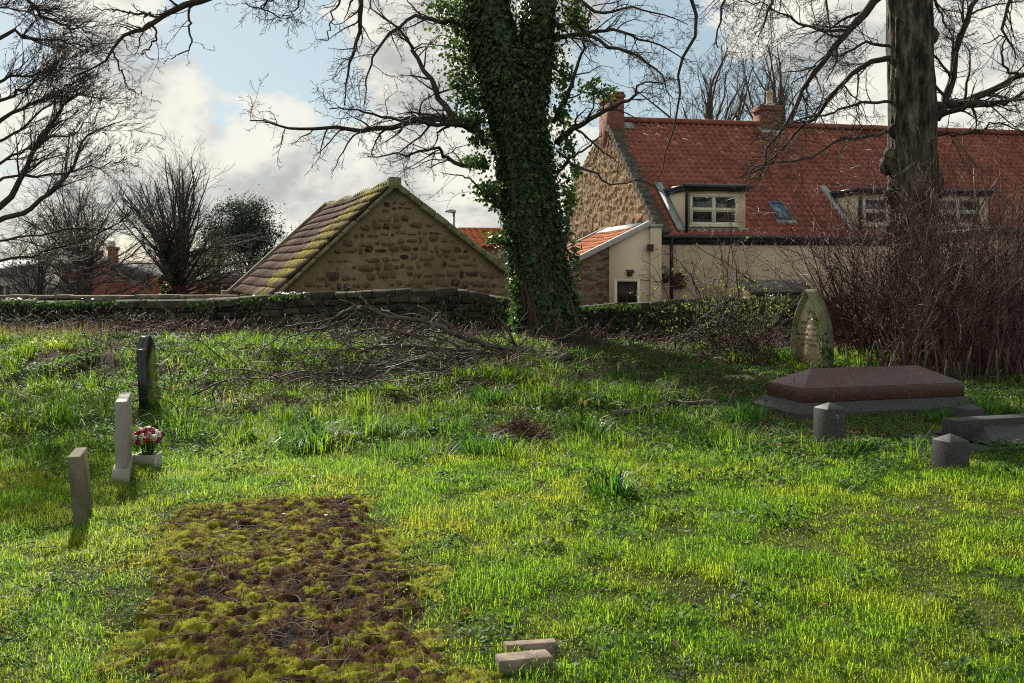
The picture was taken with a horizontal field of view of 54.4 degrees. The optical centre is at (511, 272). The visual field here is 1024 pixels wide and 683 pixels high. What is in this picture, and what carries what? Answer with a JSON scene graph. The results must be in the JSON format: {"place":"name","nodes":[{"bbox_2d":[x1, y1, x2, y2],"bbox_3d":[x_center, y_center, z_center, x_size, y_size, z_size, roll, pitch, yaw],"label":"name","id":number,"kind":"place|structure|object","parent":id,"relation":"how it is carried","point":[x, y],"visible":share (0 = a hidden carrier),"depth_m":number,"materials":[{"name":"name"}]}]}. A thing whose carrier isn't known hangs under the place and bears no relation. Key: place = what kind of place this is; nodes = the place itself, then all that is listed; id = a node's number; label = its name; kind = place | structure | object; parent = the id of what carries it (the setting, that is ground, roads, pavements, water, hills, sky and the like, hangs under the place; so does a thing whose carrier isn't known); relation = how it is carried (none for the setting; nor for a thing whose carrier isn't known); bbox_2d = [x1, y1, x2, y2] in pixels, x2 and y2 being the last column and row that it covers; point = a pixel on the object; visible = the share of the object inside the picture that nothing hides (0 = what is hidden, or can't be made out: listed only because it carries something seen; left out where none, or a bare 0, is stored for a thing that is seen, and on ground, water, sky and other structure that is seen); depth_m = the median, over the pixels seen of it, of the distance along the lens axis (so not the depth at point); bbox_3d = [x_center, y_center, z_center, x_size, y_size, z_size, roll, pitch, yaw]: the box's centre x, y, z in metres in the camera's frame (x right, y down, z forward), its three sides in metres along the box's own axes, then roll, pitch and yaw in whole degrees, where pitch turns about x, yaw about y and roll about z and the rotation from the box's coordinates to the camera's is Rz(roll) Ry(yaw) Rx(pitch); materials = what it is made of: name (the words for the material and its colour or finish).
{"place":"outdoors","nodes":[
{"label":"outdoors","id":0,"kind":"place"},
{"bbox_2d":[0,330,1023,682],"bbox_3d":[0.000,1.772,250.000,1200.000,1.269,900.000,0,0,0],"label":"ground","id":1,"kind":"structure","parent":0,"point":[490,633],"depth_m":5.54,"materials":[{"name":"green plant"}]},
{"bbox_2d":[0,260,67,294],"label":"distant house","id":2,"kind":"structure","parent":1,"relation":"on","point":[6,283],"depth_m":59.91,"materials":[{"name":"concrete"}]},
{"bbox_2d":[0,284,11,294],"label":"window","id":3,"kind":"structure","parent":2,"relation":"in","point":[3,288],"depth_m":58.12,"materials":[{"name":"beige paint"}]},
{"bbox_2d":[0,219,127,294],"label":"bare shrub","id":4,"kind":"object","parent":1,"relation":"on","point":[36,277],"visible":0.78,"depth_m":37.84,"materials":[{"name":"brown plant"}]},
{"bbox_2d":[30,247,119,294],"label":"brick house","id":5,"kind":"structure","parent":1,"relation":"on","point":[69,278],"depth_m":68.56,"materials":[{"name":"brick"}]},
{"bbox_2d":[67,447,92,527],"bbox_3d":[-2.781,1.445,6.433,0.126,0.565,0.375,0,0,-16],"label":"headstone","id":6,"kind":"object","parent":1,"relation":"on","point":[79,481],"visible":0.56,"depth_m":6.27,"materials":[{"name":"grey stone"}]},
{"bbox_2d":[0,150,183,299],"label":"bare tree","id":7,"kind":"object","parent":1,"relation":"on","point":[88,264],"visible":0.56,"depth_m":43.71,"materials":[{"name":"brown plant"}]},
{"bbox_2d":[0,294,244,300],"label":"lane wall","id":8,"kind":"structure","parent":1,"relation":"on","point":[85,297],"depth_m":31.95,"materials":[{"name":"stone"}]},
{"bbox_2d":[112,392,133,483],"bbox_3d":[-3.069,1.355,7.859,0.123,0.740,0.660,0,0,-18],"label":"headstone","id":9,"kind":"object","parent":1,"relation":"on","point":[122,467],"visible":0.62,"depth_m":7.57,"materials":[{"name":"white stone"}]},
{"bbox_2d":[89,241,164,299],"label":"brick house","id":10,"kind":"structure","parent":1,"relation":"on","point":[98,291],"depth_m":60.24,"materials":[{"name":"red brick"},{"name":"red clay roof tile"}]},
{"bbox_2d":[136,335,157,415],"bbox_3d":[-4.097,1.205,11.190,0.153,0.980,0.653,0,0,-9],"label":"headstone","id":11,"kind":"object","parent":1,"relation":"on","point":[146,366],"visible":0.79,"depth_m":10.98,"materials":[{"name":"black stone"}]},
{"bbox_2d":[133,452,162,468],"bbox_3d":[-3.000,1.567,8.200,0.183,0.145,0.183,0,0,0],"label":"planter","id":12,"kind":"object","parent":1,"relation":"on","point":[157,456],"visible":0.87,"depth_m":8.11,"materials":[{"name":"stone"}]},
{"bbox_2d":[132,426,166,454],"bbox_3d":[-2.983,1.405,8.200,0.289,0.266,0.296,0,0,32],"label":"bouquet","id":13,"kind":"object","parent":12,"relation":"in","point":[150,433],"visible":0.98,"depth_m":8.16,"materials":[{"name":"multicoloured plant"}]},
{"bbox_2d":[0,0,305,272],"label":"overhanging tree","id":14,"kind":"object","parent":1,"relation":"on","point":[53,95],"visible":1,"depth_m":13.95,"materials":[{"name":"brown plant"}]},
{"bbox_2d":[123,282,190,299],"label":"outhouse","id":15,"kind":"structure","parent":1,"relation":"on","point":[134,289],"depth_m":52.44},
{"bbox_2d":[137,407,191,434],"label":"daffodil clump","id":16,"kind":"object","parent":1,"relation":"on","point":[165,422],"visible":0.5,"depth_m":10.08,"materials":[{"name":"green plant"}]},
{"bbox_2d":[96,124,272,294],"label":"bare tree","id":17,"kind":"object","parent":1,"relation":"on","point":[181,227],"visible":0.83,"depth_m":47.49,"materials":[{"name":"brown plant"}]},
{"bbox_2d":[153,248,182,293],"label":"climbing ivy bush","id":18,"kind":"object","parent":17,"relation":"attached to","point":[176,279],"visible":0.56,"depth_m":47.36,"materials":[{"name":"green plant"}]},
{"bbox_2d":[155,256,217,292],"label":"distant house","id":19,"kind":"structure","parent":1,"relation":"on","point":[191,273],"depth_m":76.70,"materials":[{"name":"red brick"}]},
{"bbox_2d":[189,231,242,294],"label":"scrub bush","id":20,"kind":"object","parent":1,"relation":"on","point":[225,257],"visible":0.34,"depth_m":49.90,"materials":[{"name":"grey plant"}]},
{"bbox_2d":[190,273,244,294],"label":"brick building","id":21,"kind":"structure","parent":1,"relation":"on","point":[231,279],"depth_m":55.00,"materials":[{"name":"brick"}]},
{"bbox_2d":[173,371,267,410],"bbox_3d":[-3.343,1.331,11.300,1.049,0.394,0.594,0,0,-26],"label":"fallen branch","id":22,"kind":"object","parent":1,"relation":"on","point":[216,384],"visible":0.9,"depth_m":11.27,"materials":[{"name":"brown wood"}]},
{"bbox_2d":[194,184,299,272],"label":"evergreen tree","id":23,"kind":"object","parent":1,"relation":"on","point":[246,219],"visible":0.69,"depth_m":57.11,"materials":[{"name":"green plant"}]},
{"bbox_2d":[81,491,503,682],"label":"moss","id":24,"kind":"object","parent":1,"relation":"on","point":[213,645],"visible":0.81,"depth_m":4.74,"materials":[{"name":"green plant"}]},
{"bbox_2d":[267,413,358,454],"bbox_3d":[-1.883,1.486,9.237,0.891,0.376,0.919,0,0,41],"label":"daffodil clump","id":25,"kind":"object","parent":1,"relation":"on","point":[310,432],"visible":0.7,"depth_m":9.14,"materials":[{"name":"green plant"}]},
{"bbox_2d":[221,177,508,301],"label":"stone outbuilding","id":26,"kind":"structure","parent":1,"relation":"on","point":[386,234],"depth_m":26.18,"materials":[{"name":"stone"}]},
{"bbox_2d":[218,330,594,414],"bbox_3d":[-1.382,1.363,13.694,5.326,1.080,6.021,0,0,0],"label":"brush pile","id":27,"kind":"object","parent":1,"relation":"on","point":[408,370],"visible":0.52,"depth_m":12.95,"materials":[{"name":"brown wood"}]},
{"bbox_2d":[445,209,455,225],"bbox_3d":[-2.471,-0.063,40.000,0.438,4.927,0.280,0,0,0],"label":"street lamp","id":28,"kind":"object","parent":1,"relation":"on","point":[451,211],"visible":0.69,"depth_m":39.88,"materials":[{"name":"metal"}]},
{"bbox_2d":[0,300,922,419],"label":"bramble","id":29,"kind":"object","parent":1,"relation":"on","point":[575,338],"depth_m":15.69,"materials":[{"name":"plant"}]},
{"bbox_2d":[214,0,708,343],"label":"ivy tree","id":30,"kind":"object","parent":1,"relation":"on","point":[510,62],"visible":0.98,"depth_m":19.13,"materials":[{"name":"green plant"}]},
{"bbox_2d":[441,422,519,456],"bbox_3d":[-0.293,1.498,8.862,0.830,0.341,0.826,0,0,-16],"label":"daffodil clump","id":31,"kind":"object","parent":1,"relation":"on","point":[467,447],"visible":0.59,"depth_m":8.75,"materials":[{"name":"green plant"}]},
{"bbox_2d":[458,227,504,255],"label":"distant house","id":32,"kind":"structure","parent":1,"relation":"on","point":[474,234],"depth_m":47.85,"materials":[{"name":"tile"}]},
{"bbox_2d":[456,380,515,405],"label":"daffodil clump","id":33,"kind":"object","parent":1,"relation":"on","point":[486,395],"visible":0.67,"depth_m":11.30,"materials":[{"name":"green plant"}]},
{"bbox_2d":[492,248,507,266],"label":"garden bush","id":34,"kind":"object","parent":1,"relation":"on","point":[501,259],"visible":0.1,"depth_m":39.71,"materials":[{"name":"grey plant"}]},
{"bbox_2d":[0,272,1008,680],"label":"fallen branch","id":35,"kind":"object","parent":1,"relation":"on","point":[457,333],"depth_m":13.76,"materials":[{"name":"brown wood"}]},
{"bbox_2d":[0,288,1016,342],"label":"boundary wall","id":36,"kind":"structure","parent":1,"relation":"on","point":[436,296],"depth_m":21.80,"materials":[{"name":"stone"}]},
{"bbox_2d":[0,292,801,337],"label":"wall ivy","id":37,"kind":"object","parent":36,"relation":"attached to","point":[4,306],"depth_m":21.66,"materials":[{"name":"green plant"}]},
{"bbox_2d":[0,397,1022,682],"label":"twig litter","id":38,"kind":"object","parent":1,"relation":"on","point":[442,637],"visible":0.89,"depth_m":5.04,"materials":[{"name":"brown plant"}]},
{"bbox_2d":[0,325,1023,681],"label":"rank grass","id":39,"kind":"structure","parent":1,"relation":"on","point":[424,445],"depth_m":10.74,"materials":[{"name":"green plant"}]},
{"bbox_2d":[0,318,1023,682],"bbox_3d":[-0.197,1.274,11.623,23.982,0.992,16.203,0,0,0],"label":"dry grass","id":40,"kind":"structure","parent":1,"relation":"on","point":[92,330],"depth_m":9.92,"materials":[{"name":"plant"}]},
{"bbox_2d":[463,354,575,444],"bbox_3d":[0.066,1.214,9.455,1.088,0.963,0.716,0,0,-16],"label":"leaf mound","id":41,"kind":"object","parent":1,"relation":"on","point":[529,431],"visible":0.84,"depth_m":9.38,"materials":[{"name":"brown plant"}]},
{"bbox_2d":[495,649,557,674],"bbox_3d":[0.077,1.629,4.034,0.286,0.166,0.111,0,0,-8],"label":"kerb stone","id":42,"kind":"object","parent":1,"relation":"on","point":[515,660],"visible":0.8,"depth_m":3.99,"materials":[{"name":"grey stone"}]},
{"bbox_2d":[503,638,558,655],"bbox_3d":[0.091,1.632,4.181,0.250,0.170,0.074,0,0,-7],"label":"kerb stone","id":43,"kind":"object","parent":1,"relation":"on","point":[546,644],"visible":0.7,"depth_m":4.15,"materials":[{"name":"grey stone"}]},
{"bbox_2d":[516,366,561,391],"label":"dock plant","id":44,"kind":"object","parent":1,"relation":"on","point":[539,376],"visible":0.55,"depth_m":12.16,"materials":[{"name":"green plant"}]},
{"bbox_2d":[509,221,662,305],"bbox_3d":[1.912,0.415,34.439,5.438,4.169,5.217,0,0,-12],"label":"lean to","id":45,"kind":"object","parent":1,"relation":"on","point":[612,264],"visible":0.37,"depth_m":32.35,"materials":[{"name":"paint"}]},
{"bbox_2d":[614,279,639,302],"bbox_3d":[3.736,1.365,32.328,0.864,2.271,0.044,0,0,-12],"label":"door","id":46,"kind":"structure","parent":45,"relation":"in","point":[632,286],"depth_m":32.32,"materials":[{"name":"brown paint"}]},
{"bbox_2d":[560,397,627,438],"bbox_3d":[0.797,1.454,9.861,0.821,0.431,0.761,0,0,0],"label":"daffodil clump","id":47,"kind":"object","parent":1,"relation":"on","point":[590,423],"visible":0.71,"depth_m":9.87,"materials":[{"name":"green plant"}]},
{"bbox_2d":[567,456,655,500],"bbox_3d":[0.717,1.461,7.055,0.788,0.328,0.717,0,0,0],"label":"daffodil clump","id":48,"kind":"object","parent":1,"relation":"on","point":[613,484],"visible":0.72,"depth_m":7.02,"materials":[{"name":"green plant"}]},
{"bbox_2d":[600,363,645,384],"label":"daffodil clump","id":49,"kind":"object","parent":1,"relation":"on","point":[614,374],"visible":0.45,"depth_m":13.29,"materials":[{"name":"green plant"}]},
{"bbox_2d":[612,398,715,416],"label":"fallen branch","id":50,"kind":"object","parent":1,"relation":"on","point":[654,405],"visible":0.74,"depth_m":11.00,"materials":[{"name":"brown wood"}]},
{"bbox_2d":[597,0,796,120],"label":"bare tree","id":51,"kind":"object","parent":1,"relation":"on","point":[708,108],"visible":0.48,"depth_m":61.63,"materials":[{"name":"brown plant"}]},
{"bbox_2d":[712,356,724,364],"bbox_3d":[3.199,1.408,15.422,0.215,0.203,0.138,0,0,0],"label":"stone","id":52,"kind":"object","parent":1,"relation":"on","point":[720,358],"visible":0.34,"depth_m":15.37,"materials":[{"name":"stone"}]},
{"bbox_2d":[626,197,841,352],"bbox_3d":[3.702,0.314,17.172,3.312,3.164,3.768,0,0,0],"label":"budding shrub","id":53,"kind":"object","parent":1,"relation":"on","point":[717,312],"visible":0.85,"depth_m":16.96,"materials":[{"name":"green plant"}]},
{"bbox_2d":[670,288,803,368],"bbox_3d":[3.575,1.050,15.990,2.111,1.692,2.906,0,0,9],"label":"bare shrub","id":54,"kind":"object","parent":1,"relation":"on","point":[747,350],"visible":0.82,"depth_m":15.75,"materials":[{"name":"brown plant"}]},
{"bbox_2d":[724,375,754,381],"bbox_3d":[3.097,1.462,13.569,0.436,0.123,0.278,0,0,0],"label":"stone","id":55,"kind":"object","parent":1,"relation":"on","point":[747,377],"visible":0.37,"depth_m":13.46,"materials":[{"name":"stone"}]},
{"bbox_2d":[707,395,777,424],"bbox_3d":[2.410,1.444,10.512,0.848,0.336,0.847,0,0,0],"label":"daffodil clump","id":56,"kind":"object","parent":1,"relation":"on","point":[745,412],"visible":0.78,"depth_m":10.41,"materials":[{"name":"green plant"}]},
{"bbox_2d":[737,280,810,297],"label":"garden store","id":57,"kind":"structure","parent":1,"relation":"on","point":[762,283],"depth_m":25.43,"materials":[{"name":"stone"}]},
{"bbox_2d":[724,18,849,122],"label":"bare tree","id":58,"kind":"object","parent":1,"relation":"on","point":[780,89],"visible":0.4,"depth_m":65.96,"materials":[{"name":"brown plant"}]},
{"bbox_2d":[566,91,1023,299],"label":"cottage","id":59,"kind":"structure","parent":1,"relation":"on","point":[699,149],"depth_m":36.73,"materials":[{"name":"tile"}]},
{"bbox_2d":[672,272,687,289],"bbox_3d":[5.537,0.289,33.001,0.610,0.589,0.237,0,0,0],"label":"wall wreath","id":60,"kind":"object","parent":59,"relation":"attached to","point":[677,285],"depth_m":32.97,"materials":[{"name":"plant"}]},
{"bbox_2d":[791,289,833,367],"bbox_3d":[4.683,0.934,15.572,0.279,1.337,0.960,0,0,-19],"label":"headstone","id":61,"kind":"object","parent":1,"relation":"on","point":[813,335],"visible":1,"depth_m":15.52,"materials":[{"name":"stone"}]},
{"bbox_2d":[813,402,845,444],"bbox_3d":[2.978,1.468,9.333,0.221,0.497,0.221,0,0,-21],"label":"stone post","id":62,"kind":"object","parent":1,"relation":"on","point":[829,418],"visible":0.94,"depth_m":9.25,"materials":[{"name":"grey stone"}]},
{"bbox_2d":[683,0,1023,351],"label":"bare tree","id":63,"kind":"object","parent":1,"relation":"on","point":[912,35],"visible":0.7,"depth_m":16.85,"materials":[{"name":"brown plant"}]},
{"bbox_2d":[702,93,1023,383],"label":"red stemmed shrub","id":64,"kind":"object","parent":1,"relation":"on","point":[982,323],"visible":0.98,"depth_m":15.12,"materials":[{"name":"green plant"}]},
{"bbox_2d":[751,365,976,420],"bbox_3d":[4.028,1.406,11.351,2.350,0.652,1.000,0,0,-16],"label":"tomb","id":65,"kind":"object","parent":1,"relation":"on","point":[866,391],"visible":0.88,"depth_m":11.03,"materials":[{"name":"red stone"}]},
{"bbox_2d":[912,398,962,422],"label":"daffodil clump","id":66,"kind":"object","parent":1,"relation":"on","point":[943,413],"visible":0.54,"depth_m":10.55,"materials":[{"name":"green plant"}]},
{"bbox_2d":[931,434,969,468],"bbox_3d":[3.602,1.515,8.179,0.216,0.377,0.216,0,0,-21],"label":"stone post","id":67,"kind":"object","parent":1,"relation":"on","point":[948,450],"visible":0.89,"depth_m":8.11,"materials":[{"name":"grey stone"}]},
{"bbox_2d":[885,414,1023,453],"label":"tomb","id":68,"kind":"object","parent":1,"relation":"on","point":[993,428],"visible":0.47,"depth_m":9.15,"materials":[{"name":"grey stone"}]},
{"bbox_2d":[956,404,983,416],"bbox_3d":[4.629,1.515,10.066,0.194,0.370,0.194,0,0,-21],"label":"stone post","id":69,"kind":"object","parent":1,"relation":"on","point":[968,410],"visible":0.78,"depth_m":10.01,"materials":[{"name":"grey stone"}]},
{"bbox_2d":[938,226,1023,289],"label":"stone shed","id":70,"kind":"structure","parent":1,"relation":"on","point":[1006,233],"depth_m":24.44,"materials":[{"name":"stone"}]},
{"bbox_2d":[957,391,1019,414],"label":"daffodil clump","id":71,"kind":"object","parent":1,"relation":"on","point":[987,404],"visible":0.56,"depth_m":10.91,"materials":[{"name":"green plant"}]},
{"bbox_2d":[0,0,1023,272],"label":"sky","id":72,"kind":"structure","parent":0,"point":[199,99],"materials":[{"name":"white"}]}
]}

